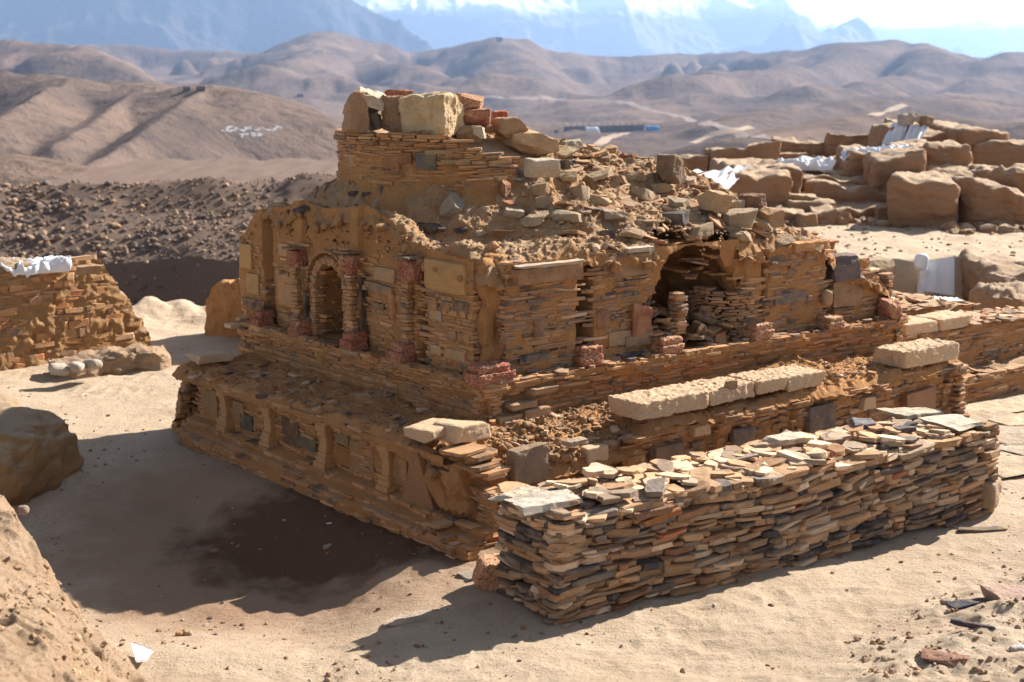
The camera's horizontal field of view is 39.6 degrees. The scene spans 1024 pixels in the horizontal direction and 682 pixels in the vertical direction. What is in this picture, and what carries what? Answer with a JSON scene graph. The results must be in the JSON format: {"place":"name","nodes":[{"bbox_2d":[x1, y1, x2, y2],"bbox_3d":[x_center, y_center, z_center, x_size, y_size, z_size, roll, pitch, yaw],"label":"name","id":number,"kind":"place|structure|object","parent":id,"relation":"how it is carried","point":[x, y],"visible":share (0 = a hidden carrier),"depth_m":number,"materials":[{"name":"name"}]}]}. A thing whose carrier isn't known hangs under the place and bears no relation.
{"place":"outdoors","nodes":[
{"label":"outdoors","id":0,"kind":"place"},
{"bbox_2d":[0,158,339,305],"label":"scree slope","id":1,"kind":"structure","parent":0,"point":[209,274],"depth_m":81.17,"materials":[{"name":"gravel"}]},
{"bbox_2d":[0,172,337,304],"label":"scree clods","id":2,"kind":"object","parent":1,"relation":"on","point":[42,238],"visible":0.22,"depth_m":79.86,"materials":[{"name":"stone"}]},
{"bbox_2d":[0,0,433,52],"bbox_3d":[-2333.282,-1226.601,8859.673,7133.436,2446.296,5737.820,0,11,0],"label":"blue mountains","id":3,"kind":"structure","parent":0,"point":[249,26],"depth_m":9392.21,"materials":[{"name":"stone"}]},
{"bbox_2d":[0,157,1023,681],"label":"ground","id":4,"kind":"structure","parent":0,"point":[740,631],"depth_m":11.39,"materials":[{"name":"sand"}]},
{"bbox_2d":[0,394,83,505],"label":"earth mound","id":5,"kind":"object","parent":4,"relation":"on","point":[39,452],"visible":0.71,"depth_m":13.97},
{"bbox_2d":[48,363,68,375],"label":"pebble","id":6,"kind":"object","parent":4,"relation":"on","point":[61,369],"visible":1,"depth_m":17.95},
{"bbox_2d":[0,495,147,681],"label":"earth bank","id":7,"kind":"structure","parent":4,"relation":"on","point":[17,542],"depth_m":8.19,"materials":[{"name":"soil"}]},
{"bbox_2d":[16,505,29,514],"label":"pebble","id":8,"kind":"object","parent":7,"relation":"on","point":[22,509],"visible":1,"depth_m":9.19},
{"bbox_2d":[0,254,150,370],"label":"rubble wall","id":9,"kind":"structure","parent":4,"relation":"on","point":[45,318],"depth_m":19.40,"materials":[{"name":"stone"}]},
{"bbox_2d":[0,255,71,277],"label":"plastic sheet","id":10,"kind":"object","parent":9,"relation":"on","point":[49,264],"visible":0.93,"depth_m":19.06,"materials":[{"name":"plastic"}]},
{"bbox_2d":[76,264,101,274],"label":"stone slab","id":11,"kind":"structure","parent":9,"relation":"on","point":[89,269],"depth_m":19.27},
{"bbox_2d":[69,361,85,372],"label":"pebble","id":12,"kind":"object","parent":4,"relation":"on","point":[76,367],"visible":1,"depth_m":18.01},
{"bbox_2d":[82,359,102,369],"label":"pebble","id":13,"kind":"object","parent":4,"relation":"on","point":[93,364],"visible":0.94,"depth_m":18.19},
{"bbox_2d":[48,343,171,379],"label":"earth kerb","id":14,"kind":"structure","parent":4,"relation":"on","point":[133,357],"depth_m":18.90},
{"bbox_2d":[93,358,116,361],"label":"flat stone","id":15,"kind":"object","parent":14,"relation":"on","point":[106,360],"visible":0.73,"depth_m":18.73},
{"bbox_2d":[131,642,152,661],"bbox_3d":[-2.538,2.131,9.787,0.134,0.037,0.394,-4,12,-20],"label":"cloth scrap","id":16,"kind":"object","parent":4,"relation":"on","point":[141,653],"visible":1,"depth_m":9.75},
{"bbox_2d":[175,631,182,635],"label":"pebble","id":17,"kind":"object","parent":4,"relation":"on","point":[178,633],"visible":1,"depth_m":10.41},
{"bbox_2d":[183,630,192,635],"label":"pebble","id":18,"kind":"object","parent":4,"relation":"on","point":[187,632],"visible":1,"depth_m":10.43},
{"bbox_2d":[204,278,242,337],"bbox_3d":[-3.620,-0.538,20.972,2.708,1.466,0.559,9,14,40],"label":"wall stub","id":19,"kind":"object","parent":4,"relation":"on","point":[223,304],"depth_m":21.38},
{"bbox_2d":[323,543,330,549],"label":"pebble","id":20,"kind":"object","parent":4,"relation":"on","point":[326,546],"visible":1,"depth_m":12.35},
{"bbox_2d":[384,606,454,625],"bbox_3d":[-0.680,2.042,10.534,0.591,0.029,0.211,-3,12,-17],"label":"flat stone","id":21,"kind":"object","parent":4,"relation":"on","point":[411,617],"visible":1,"depth_m":10.52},
{"bbox_2d":[458,569,473,581],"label":"flat stone","id":22,"kind":"object","parent":4,"relation":"on","point":[466,575],"visible":0.29,"depth_m":11.31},
{"bbox_2d":[472,553,501,590],"bbox_3d":[-0.112,1.818,11.129,0.397,0.295,0.270,-7,13,-33],"label":"loose block","id":23,"kind":"object","parent":4,"relation":"on","point":[484,577],"depth_m":11.00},
{"bbox_2d":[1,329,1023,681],"bbox_3d":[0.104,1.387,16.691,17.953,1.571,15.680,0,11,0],"label":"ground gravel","id":24,"kind":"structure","parent":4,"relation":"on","point":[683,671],"depth_m":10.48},
{"bbox_2d":[171,128,970,561],"bbox_3d":[0.580,-0.816,15.691,7.421,3.768,5.925,-8,14,-37],"label":"ruined stupa","id":25,"kind":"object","parent":4,"relation":"on","point":[441,336],"visible":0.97,"depth_m":14.42,"materials":[{"name":"stone"}]},
{"bbox_2d":[341,90,369,133],"bbox_3d":[-1.658,-2.428,15.097,0.262,0.460,0.259,-6,13,-30],"label":"boulder","id":26,"kind":"object","parent":25,"relation":"on","point":[356,116],"visible":1,"depth_m":15.00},
{"bbox_2d":[368,107,381,130],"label":"boulder","id":27,"kind":"object","parent":25,"relation":"on","point":[375,120],"visible":0.57,"depth_m":15.21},
{"bbox_2d":[357,86,385,110],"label":"boulder","id":28,"kind":"object","parent":27,"relation":"on","point":[372,98],"visible":0.73,"depth_m":15.05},
{"bbox_2d":[381,95,403,131],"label":"boulder","id":29,"kind":"object","parent":25,"relation":"on","point":[391,117],"visible":0.66,"depth_m":15.03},
{"bbox_2d":[384,89,413,95],"bbox_3d":[-1.264,-2.692,15.719,0.303,0.175,0.320,-4,12,-21],"label":"brick","id":30,"kind":"object","parent":25,"relation":"on","point":[404,92],"visible":0.41,"depth_m":15.59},
{"bbox_2d":[398,91,464,137],"bbox_3d":[-0.838,-2.392,15.033,0.598,0.496,0.468,6,12,28],"label":"boulder","id":31,"kind":"object","parent":25,"relation":"on","point":[440,112],"visible":0.87,"depth_m":14.85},
{"bbox_2d":[453,125,481,142],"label":"boulder","id":32,"kind":"object","parent":25,"relation":"on","point":[464,132],"visible":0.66,"depth_m":14.99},
{"bbox_2d":[463,108,490,125],"bbox_3d":[-0.420,-2.392,15.219,0.330,0.197,0.341,-3,11,-15],"label":"porous block","id":33,"kind":"object","parent":32,"relation":"on","point":[479,116],"depth_m":15.09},
{"bbox_2d":[456,93,483,108],"bbox_3d":[-0.434,-2.568,15.229,0.305,0.178,0.271,-4,12,-18],"label":"porous block","id":34,"kind":"object","parent":33,"relation":"on","point":[469,101],"depth_m":15.11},
{"bbox_2d":[471,125,485,138],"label":"boulder","id":35,"kind":"object","parent":32,"relation":"on","point":[478,131],"visible":1,"depth_m":14.92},
{"bbox_2d":[482,124,493,131],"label":"boulder","id":36,"kind":"object","parent":25,"relation":"on","point":[489,128],"visible":0.85,"depth_m":15.10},
{"bbox_2d":[494,129,558,153],"bbox_3d":[0.153,-2.177,15.447,0.593,0.286,0.545,-4,12,-21],"label":"boulder","id":37,"kind":"object","parent":25,"relation":"on","point":[530,141],"visible":0.77,"depth_m":15.26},
{"bbox_2d":[491,110,508,119],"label":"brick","id":38,"kind":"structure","parent":37,"relation":"on","point":[499,113],"depth_m":15.48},
{"bbox_2d":[490,116,528,138],"bbox_3d":[-0.019,-2.299,15.298,0.352,0.236,0.356,-4,12,-21],"label":"boulder","id":39,"kind":"object","parent":37,"relation":"on","point":[506,127],"visible":0.98,"depth_m":15.14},
{"bbox_2d":[524,158,559,177],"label":"boulder","id":40,"kind":"object","parent":25,"relation":"on","point":[540,167],"visible":1,"depth_m":14.49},
{"bbox_2d":[656,154,685,183],"bbox_3d":[1.753,-1.921,15.879,0.352,0.342,0.350,10,15,41],"label":"boulder","id":41,"kind":"object","parent":25,"relation":"on","point":[670,168],"visible":0.99,"depth_m":15.74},
{"bbox_2d":[724,379,737,388],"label":"pebble","id":42,"kind":"object","parent":25,"relation":"on","point":[731,383],"visible":1,"depth_m":13.65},
{"bbox_2d":[721,208,757,227],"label":"boulder","id":43,"kind":"object","parent":25,"relation":"on","point":[742,217],"visible":0.98,"depth_m":15.16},
{"bbox_2d":[697,190,732,213],"bbox_3d":[2.174,-1.497,15.336,0.322,0.273,0.318,-3,11,-13],"label":"boulder","id":44,"kind":"object","parent":43,"relation":"on","point":[716,201],"visible":1,"depth_m":15.22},
{"bbox_2d":[738,193,768,216],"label":"boulder","id":45,"kind":"object","parent":25,"relation":"on","point":[755,200],"visible":0.63,"depth_m":15.72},
{"bbox_2d":[758,207,784,226],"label":"boulder","id":46,"kind":"object","parent":25,"relation":"on","point":[774,216],"visible":0.89,"depth_m":15.57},
{"bbox_2d":[821,290,832,305],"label":"pebble","id":47,"kind":"object","parent":25,"relation":"on","point":[826,297],"visible":1,"depth_m":15.77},
{"bbox_2d":[826,252,860,281],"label":"stone block","id":48,"kind":"structure","parent":25,"relation":"on","point":[847,267],"depth_m":15.98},
{"bbox_2d":[858,256,894,272],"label":"boulder","id":49,"kind":"object","parent":25,"relation":"on","point":[881,264],"visible":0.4,"depth_m":16.76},
{"bbox_2d":[680,153,708,171],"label":"mud wall","id":50,"kind":"structure","parent":4,"relation":"on","point":[700,161],"depth_m":45.77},
{"bbox_2d":[703,147,750,170],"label":"mud wall","id":51,"kind":"structure","parent":4,"relation":"on","point":[730,153],"depth_m":45.64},
{"bbox_2d":[488,407,1001,625],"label":"dry stone wall","id":52,"kind":"structure","parent":4,"relation":"on","point":[591,542],"depth_m":11.30,"materials":[{"name":"stone"}]},
{"bbox_2d":[710,158,802,193],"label":"mud mound","id":53,"kind":"object","parent":4,"relation":"on","point":[796,174],"visible":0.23,"depth_m":40.29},
{"bbox_2d":[727,164,792,205],"bbox_3d":[6.433,-3.828,38.345,1.913,1.814,2.862,0,11,0],"label":"mud mound","id":54,"kind":"object","parent":4,"relation":"on","point":[774,185],"visible":0.39,"depth_m":36.99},
{"bbox_2d":[693,164,748,188],"bbox_3d":[5.363,-4.264,36.858,1.502,0.470,3.329,2,11,10],"label":"tarpaulin","id":55,"kind":"object","parent":54,"relation":"on","point":[723,178],"visible":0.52,"depth_m":37.31,"materials":[{"name":"plastic"}]},
{"bbox_2d":[747,140,780,159],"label":"mud wall","id":56,"kind":"structure","parent":4,"relation":"on","point":[765,150],"depth_m":45.55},
{"bbox_2d":[779,152,806,158],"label":"mud wall","id":57,"kind":"structure","parent":4,"relation":"on","point":[787,155],"depth_m":45.87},
{"bbox_2d":[771,136,825,156],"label":"mud wall","id":58,"kind":"structure","parent":4,"relation":"on","point":[810,148],"depth_m":47.16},
{"bbox_2d":[769,191,836,226],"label":"mud steps","id":59,"kind":"structure","parent":4,"relation":"on","point":[802,208],"depth_m":36.52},
{"bbox_2d":[783,156,886,219],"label":"stepped platform","id":60,"kind":"structure","parent":4,"relation":"on","point":[856,197],"depth_m":37.87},
{"bbox_2d":[777,155,835,171],"bbox_3d":[8.290,-5.034,40.243,1.556,0.453,1.783,0,11,0],"label":"tarpaulin","id":61,"kind":"object","parent":60,"relation":"on","point":[808,163],"visible":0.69,"depth_m":39.62,"materials":[{"name":"plastic"}]},
{"bbox_2d":[835,144,865,176],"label":"mud pier","id":62,"kind":"structure","parent":60,"relation":"on","point":[852,165],"depth_m":39.81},
{"bbox_2d":[840,144,913,161],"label":"tarpaulin","id":63,"kind":"object","parent":62,"relation":"on","point":[845,156],"visible":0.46,"depth_m":40.12,"materials":[{"name":"plastic"}]},
{"bbox_2d":[862,146,926,191],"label":"mud pier","id":64,"kind":"structure","parent":60,"relation":"on","point":[881,167],"depth_m":38.06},
{"bbox_2d":[824,132,867,157],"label":"mud wall","id":65,"kind":"structure","parent":4,"relation":"on","point":[832,142],"depth_m":46.65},
{"bbox_2d":[874,205,887,219],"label":"mud wall","id":66,"kind":"structure","parent":4,"relation":"on","point":[880,212],"depth_m":36.44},
{"bbox_2d":[881,655,895,661],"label":"pebble","id":67,"kind":"object","parent":4,"relation":"on","point":[885,658],"visible":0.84,"depth_m":9.49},
{"bbox_2d":[867,122,921,146],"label":"mud mound","id":68,"kind":"object","parent":4,"relation":"on","point":[877,134],"visible":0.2,"depth_m":44.18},
{"bbox_2d":[881,121,907,145],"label":"tarpaulin","id":69,"kind":"object","parent":68,"relation":"on","point":[897,133],"visible":0.61,"depth_m":42.89,"materials":[{"name":"fabric"}]},
{"bbox_2d":[897,114,913,124],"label":"stone","id":70,"kind":"object","parent":68,"relation":"on","point":[904,119],"visible":1,"depth_m":42.94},
{"bbox_2d":[917,115,933,126],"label":"stone","id":71,"kind":"object","parent":68,"relation":"on","point":[926,120],"visible":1,"depth_m":42.91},
{"bbox_2d":[909,111,920,121],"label":"stone","id":72,"kind":"object","parent":71,"relation":"on","point":[917,117],"visible":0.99,"depth_m":42.95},
{"bbox_2d":[784,211,1023,233],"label":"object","id":73,"kind":"structure","parent":4,"relation":"on","point":[951,227],"depth_m":35.21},
{"bbox_2d":[785,223,1023,288],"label":"plaza stones","id":74,"kind":"object","parent":4,"relation":"on","point":[867,232],"visible":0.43,"depth_m":32.89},
{"bbox_2d":[884,118,945,141],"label":"mud mound","id":75,"kind":"object","parent":4,"relation":"on","point":[932,135],"visible":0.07,"depth_m":43.82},
{"bbox_2d":[914,253,928,293],"bbox_3d":[8.581,-1.325,29.892,0.288,1.039,0.254,0,11,0],"label":"cloth bundle","id":76,"kind":"object","parent":4,"relation":"on","point":[921,262],"visible":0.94,"depth_m":29.77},
{"bbox_2d":[886,170,959,227],"bbox_3d":[10.763,-3.419,37.117,1.783,2.127,4.171,4,12,18],"label":"mud mound","id":77,"kind":"object","parent":4,"relation":"on","point":[923,199],"visible":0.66,"depth_m":35.37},
{"bbox_2d":[885,138,972,165],"bbox_3d":[11.794,-4.874,40.934,1.702,1.884,3.565,-2,11,-10],"label":"mud mound","id":78,"kind":"object","parent":4,"relation":"on","point":[953,152],"visible":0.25,"depth_m":39.31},
{"bbox_2d":[903,124,928,140],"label":"tarpaulin","id":79,"kind":"object","parent":78,"relation":"on","point":[916,131],"visible":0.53,"depth_m":42.72,"materials":[{"name":"fabric"}]},
{"bbox_2d":[835,576,1023,681],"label":"bank crumbs","id":80,"kind":"object","parent":4,"relation":"on","point":[979,669],"visible":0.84,"depth_m":9.67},
{"bbox_2d":[920,257,953,295],"bbox_3d":[8.919,-1.361,29.867,0.795,0.782,0.389,0,11,0],"label":"tarpaulin","id":81,"kind":"object","parent":4,"relation":"on","point":[939,279],"visible":1,"depth_m":29.84,"materials":[{"name":"fabric"}]},
{"bbox_2d":[921,648,969,665],"bbox_3d":[2.834,2.080,9.331,0.316,0.062,0.157,6,12,28],"label":"flat stone","id":82,"kind":"object","parent":4,"relation":"on","point":[938,657],"visible":1,"depth_m":9.30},
{"bbox_2d":[940,598,950,604],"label":"pebble","id":83,"kind":"object","parent":4,"relation":"on","point":[944,601],"visible":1,"depth_m":10.50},
{"bbox_2d":[934,296,963,300],"bbox_3d":[8.467,-0.828,28.157,0.863,0.177,1.446,3,11,13],"label":"tarpaulin","id":84,"kind":"object","parent":4,"relation":"on","point":[951,298],"visible":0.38,"depth_m":28.37,"materials":[{"name":"plastic"}]},
{"bbox_2d":[925,163,979,177],"bbox_3d":[11.986,-4.122,39.316,1.514,1.672,2.902,0,11,0],"label":"mud mound","id":85,"kind":"object","parent":4,"relation":"on","point":[952,169],"visible":0.16,"depth_m":38.41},
{"bbox_2d":[891,290,1023,402],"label":"second ruin","id":86,"kind":"object","parent":4,"relation":"on","point":[991,346],"visible":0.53,"depth_m":17.79,"materials":[{"name":"stone"}]},
{"bbox_2d":[945,598,988,608],"bbox_3d":[3.353,1.928,10.443,0.309,0.055,0.132,-2,11,-12],"label":"slate","id":87,"kind":"object","parent":4,"relation":"on","point":[960,603],"visible":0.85,"depth_m":10.42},
{"bbox_2d":[929,120,1008,150],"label":"mud mound","id":88,"kind":"object","parent":4,"relation":"on","point":[961,134],"visible":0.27,"depth_m":42.57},
{"bbox_2d":[950,619,995,629],"bbox_3d":[3.178,1.960,9.798,0.321,0.046,0.046,6,13,29],"label":"slate","id":89,"kind":"object","parent":4,"relation":"on","point":[962,623],"visible":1,"depth_m":9.80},
{"bbox_2d":[957,526,1007,531],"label":"flat stone","id":90,"kind":"object","parent":4,"relation":"on","point":[981,529],"visible":1,"depth_m":12.45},
{"bbox_2d":[950,175,1023,224],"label":"mud mound","id":91,"kind":"object","parent":4,"relation":"on","point":[986,201],"visible":0.43,"depth_m":35.56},
{"bbox_2d":[959,248,1023,301],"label":"mud mound","id":92,"kind":"object","parent":4,"relation":"on","point":[976,268],"visible":0.37,"depth_m":29.45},
{"bbox_2d":[969,411,1014,424],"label":"paving slab","id":93,"kind":"structure","parent":4,"relation":"on","point":[984,416],"depth_m":16.47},
{"bbox_2d":[964,163,1023,193],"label":"mud mound","id":94,"kind":"object","parent":4,"relation":"on","point":[1012,176],"visible":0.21,"depth_m":36.81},
{"bbox_2d":[965,401,1023,410],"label":"paving slab","id":95,"kind":"structure","parent":4,"relation":"on","point":[973,406],"depth_m":16.98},
{"bbox_2d":[969,280,1023,309],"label":"mud mound","id":96,"kind":"object","parent":4,"relation":"on","point":[992,295],"visible":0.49,"depth_m":24.77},
{"bbox_2d":[971,139,1023,167],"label":"mud mound","id":97,"kind":"object","parent":4,"relation":"on","point":[1007,153],"visible":0.24,"depth_m":42.25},
{"bbox_2d":[980,583,1023,600],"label":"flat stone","id":98,"kind":"object","parent":4,"relation":"on","point":[997,591],"visible":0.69,"depth_m":10.45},
{"bbox_2d":[980,405,1023,412],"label":"paving slab","id":99,"kind":"structure","parent":4,"relation":"on","point":[1009,408],"depth_m":16.79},
{"bbox_2d":[983,397,1023,408],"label":"paving slab","id":100,"kind":"structure","parent":4,"relation":"on","point":[1016,401],"depth_m":17.21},
{"bbox_2d":[988,412,1023,425],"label":"paving slab","id":101,"kind":"structure","parent":4,"relation":"on","point":[1013,419],"depth_m":16.24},
{"bbox_2d":[996,455,1023,478],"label":"paving slab","id":102,"kind":"structure","parent":4,"relation":"on","point":[1010,466],"depth_m":14.35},
{"bbox_2d":[997,428,1023,445],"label":"paving slab","id":103,"kind":"structure","parent":4,"relation":"on","point":[1013,436],"depth_m":15.42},
{"bbox_2d":[997,444,1023,454],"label":"paving slab","id":104,"kind":"structure","parent":4,"relation":"on","point":[1018,449],"depth_m":14.99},
{"bbox_2d":[1009,643,1023,651],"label":"pebble","id":105,"kind":"object","parent":4,"relation":"on","point":[1016,647],"visible":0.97,"depth_m":9.41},
{"bbox_2d":[0,31,1023,186],"bbox_3d":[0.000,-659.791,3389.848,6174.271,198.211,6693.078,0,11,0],"label":"hills","id":106,"kind":"structure","parent":0,"point":[66,111],"depth_m":2207.75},
{"bbox_2d":[182,86,191,90],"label":"hilltop post","id":107,"kind":"object","parent":106,"relation":"on","point":[186,88],"visible":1,"depth_m":881.58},
{"bbox_2d":[195,86,206,89],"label":"hilltop post","id":108,"kind":"object","parent":106,"relation":"on","point":[200,87],"visible":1,"depth_m":876.82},
{"bbox_2d":[221,126,281,137],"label":"hillside lettering","id":109,"kind":"object","parent":106,"relation":"on","point":[244,130],"visible":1,"depth_m":788.72},
{"bbox_2d":[496,37,502,41],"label":"hilltop post","id":110,"kind":"object","parent":106,"relation":"on","point":[499,39],"visible":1,"depth_m":4004.77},
{"bbox_2d":[585,127,598,131],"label":"white tent","id":111,"kind":"object","parent":106,"relation":"on","point":[593,129],"visible":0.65,"depth_m":1423.22,"materials":[{"name":"fabric"}]},
{"bbox_2d":[564,122,643,132],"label":"walled camp","id":112,"kind":"object","parent":106,"relation":"on","point":[614,128],"visible":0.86,"depth_m":1447.57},
{"bbox_2d":[645,126,659,130],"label":"blue shelter","id":113,"kind":"object","parent":106,"relation":"on","point":[651,128],"visible":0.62,"depth_m":1451.26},
{"bbox_2d":[478,95,612,101],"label":"river bed","id":114,"kind":"object","parent":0,"point":[535,98],"visible":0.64,"depth_m":2635.74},
{"bbox_2d":[593,132,630,145],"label":"dirt track","id":115,"kind":"structure","parent":0,"point":[602,141],"depth_m":1257.13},
{"bbox_2d":[353,0,1004,57],"bbox_3d":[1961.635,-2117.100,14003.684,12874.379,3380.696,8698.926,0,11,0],"label":"snow massif","id":116,"kind":"structure","parent":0,"point":[626,28],"depth_m":15266.93,"materials":[{"name":"snow"}]},
{"bbox_2d":[615,100,771,138],"bbox_3d":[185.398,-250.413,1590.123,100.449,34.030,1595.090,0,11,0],"label":"river bed","id":117,"kind":"object","parent":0,"point":[740,133],"visible":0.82,"depth_m":1410.09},
{"bbox_2d":[691,125,753,142],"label":"dirt track","id":118,"kind":"structure","parent":0,"point":[717,133],"depth_m":1259.20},
{"bbox_2d":[868,103,907,115],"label":"dirt track","id":119,"kind":"structure","parent":0,"point":[895,107],"depth_m":1662.49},
{"bbox_2d":[788,0,1023,28],"label":"sky","id":120,"kind":"structure","parent":0,"point":[894,14],"materials":[{"name":"white"}]},
{"bbox_2d":[816,18,1023,57],"bbox_3d":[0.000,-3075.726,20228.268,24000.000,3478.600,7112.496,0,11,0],"label":"snow range","id":121,"kind":"structure","parent":0,"point":[981,37],"depth_m":20947.05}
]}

